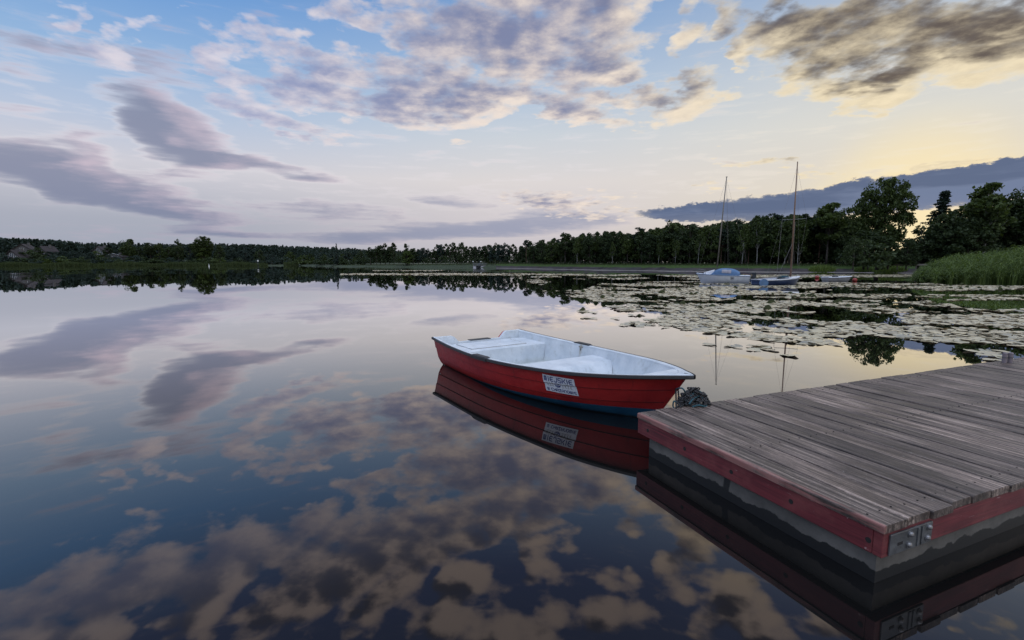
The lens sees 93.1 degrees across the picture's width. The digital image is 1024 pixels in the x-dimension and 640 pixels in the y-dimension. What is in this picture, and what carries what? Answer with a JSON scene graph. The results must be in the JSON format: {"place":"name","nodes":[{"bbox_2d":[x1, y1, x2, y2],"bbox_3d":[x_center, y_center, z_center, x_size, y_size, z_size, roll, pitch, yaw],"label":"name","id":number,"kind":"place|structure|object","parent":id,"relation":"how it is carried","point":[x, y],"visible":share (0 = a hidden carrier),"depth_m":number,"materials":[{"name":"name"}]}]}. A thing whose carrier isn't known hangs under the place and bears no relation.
{"place":"outdoors","nodes":[
{"label":"outdoors","id":0,"kind":"place"},
{"bbox_2d":[71,256,837,267],"bbox_3d":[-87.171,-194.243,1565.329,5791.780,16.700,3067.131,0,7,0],"label":"ground","id":1,"kind":"structure","parent":0,"point":[452,265],"depth_m":135.86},
{"bbox_2d":[4,248,31,261],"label":"house","id":2,"kind":"structure","parent":1,"relation":"on","point":[12,253],"depth_m":166.07,"materials":[{"name":"paint"}]},
{"bbox_2d":[11,243,36,252],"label":"house","id":3,"kind":"structure","parent":1,"relation":"on","point":[26,247],"depth_m":178.31,"materials":[{"name":"paint"}]},
{"bbox_2d":[12,250,43,262],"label":"bush","id":4,"kind":"object","parent":1,"relation":"on","point":[36,258],"visible":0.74,"depth_m":168.45,"materials":[{"name":"green plant"}]},
{"bbox_2d":[38,245,58,257],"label":"house","id":5,"kind":"structure","parent":1,"relation":"on","point":[49,248],"depth_m":185.19,"materials":[{"name":"paint"}]},
{"bbox_2d":[118,239,137,259],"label":"broadleaf tree","id":6,"kind":"object","parent":1,"relation":"on","point":[130,251],"visible":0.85,"depth_m":182.44,"materials":[{"name":"green plant"}]},
{"bbox_2d":[141,242,156,258],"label":"broadleaf tree","id":7,"kind":"object","parent":1,"relation":"on","point":[149,250],"visible":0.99,"depth_m":185.54,"materials":[{"name":"green plant"}]},
{"bbox_2d":[153,243,164,259],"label":"broadleaf tree","id":8,"kind":"object","parent":1,"relation":"on","point":[159,247],"visible":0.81,"depth_m":187.15,"materials":[{"name":"green plant"}]},
{"bbox_2d":[171,238,184,260],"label":"broadleaf tree","id":9,"kind":"object","parent":1,"relation":"on","point":[178,248],"visible":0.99,"depth_m":188.88,"materials":[{"name":"green plant"}]},
{"bbox_2d":[184,243,195,259],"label":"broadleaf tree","id":10,"kind":"object","parent":1,"relation":"on","point":[187,248],"visible":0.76,"depth_m":189.45,"materials":[{"name":"green plant"}]},
{"bbox_2d":[188,236,213,257],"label":"broadleaf tree","id":11,"kind":"object","parent":1,"relation":"on","point":[203,242],"visible":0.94,"depth_m":189.68,"materials":[{"name":"green plant"}]},
{"bbox_2d":[0,237,402,260],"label":"hillside wood","id":12,"kind":"object","parent":1,"relation":"on","point":[6,244],"visible":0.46,"depth_m":228.73,"materials":[{"name":"plant"}]},
{"bbox_2d":[196,247,211,260],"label":"broadleaf tree","id":13,"kind":"object","parent":1,"relation":"on","point":[200,253],"visible":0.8,"depth_m":189.50,"materials":[{"name":"green plant"}]},
{"bbox_2d":[213,245,225,259],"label":"broadleaf tree","id":14,"kind":"object","parent":1,"relation":"on","point":[218,252],"visible":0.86,"depth_m":190.87,"materials":[{"name":"green plant"}]},
{"bbox_2d":[294,255,314,264],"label":"bush","id":15,"kind":"object","parent":1,"relation":"on","point":[299,259],"visible":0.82,"depth_m":182.10,"materials":[{"name":"green plant"}]},
{"bbox_2d":[379,243,389,263],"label":"broadleaf tree","id":16,"kind":"object","parent":1,"relation":"on","point":[381,253],"visible":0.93,"depth_m":140.67,"materials":[{"name":"green plant"}]},
{"bbox_2d":[401,251,413,264],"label":"broadleaf tree","id":17,"kind":"object","parent":1,"relation":"on","point":[409,259],"visible":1,"depth_m":130.48,"materials":[{"name":"green plant"}]},
{"bbox_2d":[457,242,465,263],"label":"broadleaf tree","id":18,"kind":"object","parent":1,"relation":"on","point":[460,258],"visible":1,"depth_m":125.39,"materials":[{"name":"green plant"}]},
{"bbox_2d":[487,246,496,261],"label":"broadleaf tree","id":19,"kind":"object","parent":1,"relation":"on","point":[491,255],"visible":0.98,"depth_m":119.69,"materials":[{"name":"green plant"}]},
{"bbox_2d":[500,242,510,260],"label":"broadleaf tree","id":20,"kind":"object","parent":1,"relation":"on","point":[506,251],"visible":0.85,"depth_m":114.87,"materials":[{"name":"green plant"}]},
{"bbox_2d":[527,246,538,262],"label":"broadleaf tree","id":21,"kind":"object","parent":1,"relation":"on","point":[532,252],"visible":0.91,"depth_m":105.18,"materials":[{"name":"green plant"}]},
{"bbox_2d":[535,240,548,262],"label":"broadleaf tree","id":22,"kind":"object","parent":1,"relation":"on","point":[539,247],"visible":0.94,"depth_m":101.93,"materials":[{"name":"green plant"}]},
{"bbox_2d":[544,240,558,262],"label":"broadleaf tree","id":23,"kind":"object","parent":1,"relation":"on","point":[552,245],"visible":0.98,"depth_m":99.24,"materials":[{"name":"green plant"}]},
{"bbox_2d":[557,232,572,262],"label":"broadleaf tree","id":24,"kind":"object","parent":1,"relation":"on","point":[565,247],"visible":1,"depth_m":96.21,"materials":[{"name":"green plant"}]},
{"bbox_2d":[572,237,581,254],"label":"birch tree","id":25,"kind":"object","parent":1,"relation":"on","point":[578,245],"visible":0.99,"depth_m":91.55,"materials":[{"name":"green plant"}]},
{"bbox_2d":[574,235,587,263],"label":"broadleaf tree","id":26,"kind":"object","parent":1,"relation":"on","point":[580,239],"visible":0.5,"depth_m":92.44,"materials":[{"name":"green plant"}]},
{"bbox_2d":[581,236,597,262],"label":"broadleaf tree","id":27,"kind":"object","parent":1,"relation":"on","point":[586,242],"visible":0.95,"depth_m":90.57,"materials":[{"name":"green plant"}]},
{"bbox_2d":[588,236,602,262],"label":"broadleaf tree","id":28,"kind":"object","parent":1,"relation":"on","point":[597,243],"visible":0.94,"depth_m":89.94,"materials":[{"name":"green plant"}]},
{"bbox_2d":[597,239,606,261],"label":"broadleaf tree","id":29,"kind":"object","parent":1,"relation":"on","point":[599,255],"visible":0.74,"depth_m":89.75,"materials":[{"name":"green plant"}]},
{"bbox_2d":[365,252,842,263],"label":"undergrowth","id":30,"kind":"object","parent":1,"relation":"on","point":[753,259],"visible":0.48,"depth_m":86.53,"materials":[{"name":"green plant"}]},
{"bbox_2d":[603,231,621,260],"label":"broadleaf tree","id":31,"kind":"object","parent":1,"relation":"on","point":[609,238],"visible":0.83,"depth_m":87.54,"materials":[{"name":"green plant"}]},
{"bbox_2d":[615,233,628,261],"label":"broadleaf tree","id":32,"kind":"object","parent":1,"relation":"on","point":[623,237],"visible":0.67,"depth_m":86.99,"materials":[{"name":"green plant"}]},
{"bbox_2d":[622,240,633,263],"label":"broadleaf tree","id":33,"kind":"object","parent":1,"relation":"on","point":[627,250],"visible":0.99,"depth_m":85.53,"materials":[{"name":"green plant"}]},
{"bbox_2d":[342,263,923,266],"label":"grass","id":34,"kind":"structure","parent":1,"relation":"on","point":[742,264],"depth_m":79.16,"materials":[{"name":"plant"}]},
{"bbox_2d":[628,234,642,262],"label":"broadleaf tree","id":35,"kind":"object","parent":1,"relation":"on","point":[636,255],"visible":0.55,"depth_m":85.58,"materials":[{"name":"green plant"}]},
{"bbox_2d":[634,230,646,263],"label":"broadleaf tree","id":36,"kind":"object","parent":1,"relation":"on","point":[639,239],"visible":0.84,"depth_m":82.90,"materials":[{"name":"green plant"}]},
{"bbox_2d":[640,234,657,263],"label":"broadleaf tree","id":37,"kind":"object","parent":1,"relation":"on","point":[652,245],"visible":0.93,"depth_m":81.55,"materials":[{"name":"green plant"}]},
{"bbox_2d":[655,242,663,264],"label":"birch tree","id":38,"kind":"object","parent":1,"relation":"on","point":[659,250],"visible":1,"depth_m":79.91,"materials":[{"name":"green plant"}]},
{"bbox_2d":[655,229,670,262],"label":"broadleaf tree","id":39,"kind":"object","parent":1,"relation":"on","point":[660,237],"visible":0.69,"depth_m":80.52,"materials":[{"name":"green plant"}]},
{"bbox_2d":[656,223,678,263],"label":"broadleaf tree","id":40,"kind":"object","parent":1,"relation":"on","point":[674,226],"visible":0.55,"depth_m":80.68,"materials":[{"name":"green plant"}]},
{"bbox_2d":[364,219,976,264],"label":"dark wood","id":41,"kind":"object","parent":1,"relation":"on","point":[468,257],"visible":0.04,"depth_m":124.90,"materials":[{"name":"green plant"}]},
{"bbox_2d":[663,229,682,263],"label":"broadleaf tree","id":42,"kind":"object","parent":1,"relation":"on","point":[667,243],"visible":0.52,"depth_m":80.56,"materials":[{"name":"green plant"}]},
{"bbox_2d":[672,240,679,258],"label":"birch tree","id":43,"kind":"object","parent":1,"relation":"on","point":[676,248],"visible":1,"depth_m":77.81,"materials":[{"name":"green plant"}]},
{"bbox_2d":[673,231,690,262],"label":"broadleaf tree","id":44,"kind":"object","parent":1,"relation":"on","point":[686,240],"visible":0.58,"depth_m":78.61,"materials":[{"name":"green plant"}]},
{"bbox_2d":[678,224,700,263],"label":"broadleaf tree","id":45,"kind":"object","parent":1,"relation":"on","point":[694,228],"visible":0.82,"depth_m":78.35,"materials":[{"name":"green plant"}]},
{"bbox_2d":[684,227,702,260],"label":"broadleaf tree","id":46,"kind":"object","parent":1,"relation":"on","point":[693,255],"visible":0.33,"depth_m":78.94,"materials":[{"name":"green plant"}]},
{"bbox_2d":[694,234,705,258],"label":"birch tree","id":47,"kind":"object","parent":1,"relation":"on","point":[700,239],"visible":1,"depth_m":75.61,"materials":[{"name":"green plant"}]},
{"bbox_2d":[699,225,717,261],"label":"broadleaf tree","id":48,"kind":"object","parent":1,"relation":"on","point":[702,231],"visible":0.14,"depth_m":78.51,"materials":[{"name":"green plant"}]},
{"bbox_2d":[702,229,723,263],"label":"broadleaf tree","id":49,"kind":"object","parent":1,"relation":"on","point":[714,246],"visible":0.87,"depth_m":76.44,"materials":[{"name":"green plant"}]},
{"bbox_2d":[707,226,722,262],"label":"broadleaf tree","id":50,"kind":"object","parent":1,"relation":"on","point":[715,228],"visible":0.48,"depth_m":76.89,"materials":[{"name":"green plant"}]},
{"bbox_2d":[717,229,728,263],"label":"pine tree","id":51,"kind":"object","parent":1,"relation":"on","point":[724,233],"visible":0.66,"depth_m":75.76,"materials":[{"name":"green plant"}]},
{"bbox_2d":[720,221,732,262],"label":"broadleaf tree","id":52,"kind":"object","parent":1,"relation":"on","point":[727,224],"visible":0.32,"depth_m":76.61,"materials":[{"name":"green plant"}]},
{"bbox_2d":[722,224,743,263],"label":"broadleaf tree","id":53,"kind":"object","parent":1,"relation":"on","point":[730,235],"visible":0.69,"depth_m":74.71,"materials":[{"name":"green plant"}]},
{"bbox_2d":[728,224,751,263],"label":"broadleaf tree","id":54,"kind":"object","parent":1,"relation":"on","point":[732,254],"visible":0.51,"depth_m":74.13,"materials":[{"name":"green plant"}]},
{"bbox_2d":[737,225,750,260],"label":"birch tree","id":55,"kind":"object","parent":1,"relation":"on","point":[744,232],"visible":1,"depth_m":72.59,"materials":[{"name":"green plant"}]},
{"bbox_2d":[748,215,764,263],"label":"birch tree","id":56,"kind":"object","parent":1,"relation":"on","point":[756,221],"visible":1,"depth_m":71.84,"materials":[{"name":"green plant"}]},
{"bbox_2d":[749,217,771,262],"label":"broadleaf tree","id":57,"kind":"object","parent":1,"relation":"on","point":[760,255],"visible":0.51,"depth_m":73.75,"materials":[{"name":"green plant"}]},
{"bbox_2d":[756,216,784,263],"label":"broadleaf tree","id":58,"kind":"object","parent":1,"relation":"on","point":[773,223],"visible":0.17,"depth_m":74.07,"materials":[{"name":"green plant"}]},
{"bbox_2d":[763,220,791,263],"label":"broadleaf tree","id":59,"kind":"object","parent":1,"relation":"on","point":[770,238],"visible":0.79,"depth_m":71.34,"materials":[{"name":"green plant"}]},
{"bbox_2d":[779,229,791,263],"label":"birch tree","id":60,"kind":"object","parent":1,"relation":"on","point":[786,246],"visible":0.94,"depth_m":70.18,"materials":[{"name":"green plant"}]},
{"bbox_2d":[778,215,808,263],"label":"broadleaf tree","id":61,"kind":"object","parent":1,"relation":"on","point":[786,227],"visible":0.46,"depth_m":70.16,"materials":[{"name":"green plant"}]},
{"bbox_2d":[790,219,808,263],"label":"broadleaf tree","id":62,"kind":"object","parent":1,"relation":"on","point":[802,229],"visible":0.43,"depth_m":70.02,"materials":[{"name":"green plant"}]},
{"bbox_2d":[793,227,806,264],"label":"birch tree","id":63,"kind":"object","parent":1,"relation":"on","point":[800,234],"visible":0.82,"depth_m":69.83,"materials":[{"name":"green plant"}]},
{"bbox_2d":[788,219,815,262],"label":"broadleaf tree","id":64,"kind":"object","parent":1,"relation":"on","point":[807,253],"visible":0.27,"depth_m":72.69,"materials":[{"name":"green plant"}]},
{"bbox_2d":[804,219,818,263],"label":"broadleaf tree","id":65,"kind":"object","parent":1,"relation":"on","point":[811,238],"visible":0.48,"depth_m":72.39,"materials":[{"name":"green plant"}]},
{"bbox_2d":[809,217,830,263],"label":"pine tree","id":66,"kind":"object","parent":1,"relation":"on","point":[817,229],"visible":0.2,"depth_m":71.92,"materials":[{"name":"green plant"}]},
{"bbox_2d":[807,264,836,271],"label":"reed clump","id":67,"kind":"object","parent":1,"relation":"on","point":[820,268],"visible":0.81,"depth_m":65.18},
{"bbox_2d":[809,202,847,263],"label":"broadleaf tree","id":68,"kind":"object","parent":1,"relation":"on","point":[827,218],"visible":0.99,"depth_m":68.65,"materials":[{"name":"green plant"}]},
{"bbox_2d":[818,216,848,262],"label":"broadleaf tree","id":69,"kind":"object","parent":1,"relation":"on","point":[822,248],"visible":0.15,"depth_m":71.20,"materials":[{"name":"green plant"}]},
{"bbox_2d":[824,218,852,263],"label":"broadleaf tree","id":70,"kind":"object","parent":1,"relation":"on","point":[842,242],"visible":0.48,"depth_m":68.96,"materials":[{"name":"green plant"}]},
{"bbox_2d":[842,235,865,269],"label":"broadleaf tree","id":71,"kind":"object","parent":1,"relation":"on","point":[848,249],"visible":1,"depth_m":52.08,"materials":[{"name":"green plant"}]},
{"bbox_2d":[839,239,896,269],"bbox_3d":[38.940,-7.239,53.339,4.981,3.374,4.837,3,8,25],"label":"bush","id":72,"kind":"object","parent":1,"relation":"on","point":[876,260],"visible":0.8,"depth_m":52.19,"materials":[{"name":"green plant"}]},
{"bbox_2d":[849,230,887,269],"bbox_3d":[40.092,-7.953,54.991,3.838,4.476,3.630,-3,7,-22],"label":"broadleaf tree","id":73,"kind":"object","parent":1,"relation":"on","point":[873,236],"visible":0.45,"depth_m":54.19,"materials":[{"name":"green plant"}]},
{"bbox_2d":[841,177,919,269],"bbox_3d":[43.123,-11.287,57.332,7.432,10.760,3.813,5,9,36],"label":"broadleaf tree","id":74,"kind":"object","parent":1,"relation":"on","point":[873,215],"visible":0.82,"depth_m":56.26,"materials":[{"name":"green plant"}]},
{"bbox_2d":[868,235,902,269],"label":"broadleaf tree","id":75,"kind":"object","parent":1,"relation":"on","point":[887,239],"visible":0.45,"depth_m":53.06,"materials":[{"name":"green plant"}]},
{"bbox_2d":[869,244,914,268],"bbox_3d":[42.166,-7.034,54.127,4.484,2.777,4.406,-2,7,-15],"label":"bush","id":76,"kind":"object","parent":1,"relation":"on","point":[903,261],"visible":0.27,"depth_m":53.15,"materials":[{"name":"green plant"}]},
{"bbox_2d":[897,240,920,269],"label":"broadleaf tree","id":77,"kind":"object","parent":1,"relation":"on","point":[905,253],"visible":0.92,"depth_m":52.64,"materials":[{"name":"green plant"}]},
{"bbox_2d":[899,224,938,269],"bbox_3d":[45.816,-8.209,54.596,4.037,5.098,3.757,-6,9,-43],"label":"broadleaf tree","id":78,"kind":"object","parent":1,"relation":"on","point":[925,243],"visible":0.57,"depth_m":53.73,"materials":[{"name":"green plant"}]},
{"bbox_2d":[915,235,940,263],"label":"broadleaf tree","id":79,"kind":"object","parent":1,"relation":"on","point":[931,252],"visible":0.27,"depth_m":54.19,"materials":[{"name":"green plant"}]},
{"bbox_2d":[919,190,951,235],"bbox_3d":[49.809,-10.582,57.327,3.130,9.338,3.193,-3,8,-25],"label":"larch tree","id":80,"kind":"object","parent":1,"relation":"on","point":[943,206],"visible":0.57,"depth_m":56.48,"materials":[{"name":"green plant"}]},
{"bbox_2d":[923,213,961,251],"bbox_3d":[48.408,-8.794,54.522,3.883,6.322,3.963,5,8,36],"label":"broadleaf tree","id":81,"kind":"object","parent":1,"relation":"on","point":[931,227],"visible":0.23,"depth_m":54.09,"materials":[{"name":"green plant"}]},
{"bbox_2d":[921,243,965,263],"bbox_3d":[48.351,-7.209,53.834,4.373,3.202,5.040,-2,7,-20],"label":"bush","id":82,"kind":"object","parent":1,"relation":"on","point":[936,255],"visible":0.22,"depth_m":53.38,"materials":[{"name":"green plant"}]},
{"bbox_2d":[926,210,976,261],"bbox_3d":[48.018,-8.760,53.202,3.878,6.583,4.472,-1,7,-6],"label":"broadleaf tree","id":83,"kind":"object","parent":1,"relation":"on","point":[950,217],"visible":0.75,"depth_m":52.25,"materials":[{"name":"green plant"}]},
{"bbox_2d":[938,224,973,256],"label":"broadleaf tree","id":84,"kind":"object","parent":1,"relation":"on","point":[946,246],"visible":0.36,"depth_m":52.28,"materials":[{"name":"green plant"}]},
{"bbox_2d":[951,230,988,253],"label":"broadleaf tree","id":85,"kind":"object","parent":1,"relation":"on","point":[970,241],"visible":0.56,"depth_m":51.30,"materials":[{"name":"green plant"}]},
{"bbox_2d":[949,212,1004,256],"bbox_3d":[50.029,-8.506,52.307,4.192,6.278,4.431,-5,8,-36],"label":"broadleaf tree","id":86,"kind":"object","parent":1,"relation":"on","point":[980,221],"visible":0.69,"depth_m":51.09,"materials":[{"name":"green plant"}]},
{"bbox_2d":[958,182,1017,253],"bbox_3d":[50.688,-9.962,51.948,4.900,9.367,4.710,-3,7,-23],"label":"broadleaf tree","id":87,"kind":"object","parent":1,"relation":"on","point":[984,197],"visible":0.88,"depth_m":50.93,"materials":[{"name":"green plant"}]},
{"bbox_2d":[977,238,1005,254],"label":"broadleaf tree","id":88,"kind":"object","parent":1,"relation":"on","point":[998,243],"visible":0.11,"depth_m":53.06,"materials":[{"name":"green plant"}]},
{"bbox_2d":[989,195,1023,241],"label":"broadleaf tree","id":89,"kind":"object","parent":1,"relation":"on","point":[1019,211],"visible":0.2,"depth_m":52.81,"materials":[{"name":"green plant"}]},
{"bbox_2d":[995,187,1023,235],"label":"birch tree","id":90,"kind":"object","parent":1,"relation":"on","point":[1017,195],"visible":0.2,"depth_m":53.39,"materials":[{"name":"green plant"}]},
{"bbox_2d":[995,232,1023,252],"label":"broadleaf tree","id":91,"kind":"object","parent":1,"relation":"on","point":[1008,243],"visible":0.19,"depth_m":53.30,"materials":[{"name":"green plant"}]},
{"bbox_2d":[997,200,1023,249],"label":"broadleaf tree","id":92,"kind":"object","parent":1,"relation":"on","point":[1018,204],"visible":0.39,"depth_m":52.89,"materials":[{"name":"green plant"}]},
{"bbox_2d":[0,266,1023,639],"bbox_3d":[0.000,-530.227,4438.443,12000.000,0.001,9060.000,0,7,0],"label":"water","id":93,"kind":"structure","parent":0,"point":[258,452],"depth_m":3.20,"materials":[{"name":"liquid"}]},
{"bbox_2d":[0,261,298,265],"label":"shore reeds","id":94,"kind":"object","parent":93,"relation":"on","point":[120,263],"visible":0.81,"depth_m":173.64,"materials":[{"name":"plant"}]},
{"bbox_2d":[431,329,695,416],"bbox_3d":[0.497,0.576,5.476,1.585,0.614,3.599,-4,8,-33],"label":"rowing boat","id":95,"kind":"object","parent":93,"relation":"on","point":[558,371],"visible":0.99,"depth_m":5.09,"materials":[{"name":"red paint"}]},
{"bbox_2d":[341,270,1023,344],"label":"lily pads","id":96,"kind":"object","parent":93,"relation":"on","point":[1003,320],"visible":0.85,"depth_m":15.06,"materials":[{"name":"green plant"}]},
{"bbox_2d":[696,176,755,283],"label":"sailboat","id":97,"kind":"object","parent":93,"relation":"on","point":[727,275],"visible":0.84,"depth_m":31.54,"materials":[{"name":"white paint"}]},
{"bbox_2d":[749,162,806,285],"bbox_3d":[16.134,-5.696,29.251,3.894,7.513,1.377,-2,7,-20],"label":"sailboat","id":98,"kind":"object","parent":93,"relation":"on","point":[779,280],"visible":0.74,"depth_m":29.30,"materials":[{"name":"blue paint"}]},
{"bbox_2d":[637,357,1023,582],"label":"floating dock","id":99,"kind":"object","parent":93,"relation":"on","point":[876,480],"visible":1,"depth_m":2.82,"materials":[{"name":"grey wood"}]},
{"bbox_2d":[672,387,706,407],"bbox_3d":[1.361,0.599,3.879,0.266,0.170,0.414,-3,8,-25],"label":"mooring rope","id":100,"kind":"object","parent":99,"relation":"on","point":[687,400],"visible":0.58,"depth_m":3.76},
{"bbox_2d":[675,387,710,408],"bbox_3d":[1.442,0.586,3.862,0.272,0.153,0.492,2,7,18],"label":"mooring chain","id":101,"kind":"object","parent":99,"relation":"on","point":[681,401],"visible":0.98,"depth_m":3.76,"materials":[{"name":"metal"}]},
{"bbox_2d":[821,275,851,281],"bbox_3d":[23.336,-2.895,34.722,2.126,0.650,1.015,-1,7,-6],"label":"dinghy","id":102,"kind":"object","parent":93,"relation":"on","point":[834,278],"visible":0.79,"depth_m":34.36,"materials":[{"name":"grey paint"}]},
{"bbox_2d":[907,244,1023,284],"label":"reeds","id":103,"kind":"object","parent":93,"relation":"in","point":[991,267],"visible":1,"depth_m":32.21,"materials":[{"name":"plant"}]},
{"bbox_2d":[0,0,1023,261],"label":"sky","id":104,"kind":"structure","parent":0,"point":[358,124],"materials":[{"name":"blue"}]},
{"bbox_2d":[496,264,922,272],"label":"embankment","id":105,"kind":"structure","parent":0,"point":[786,268],"depth_m":74.72,"materials":[{"name":"plant"}]},
{"bbox_2d":[872,266,909,272],"bbox_3d":[48.485,-6.698,62.394,4.483,1.261,3.346,0,7,0],"label":"reed clump","id":106,"kind":"object","parent":105,"relation":"on","point":[892,269],"visible":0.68,"depth_m":61.52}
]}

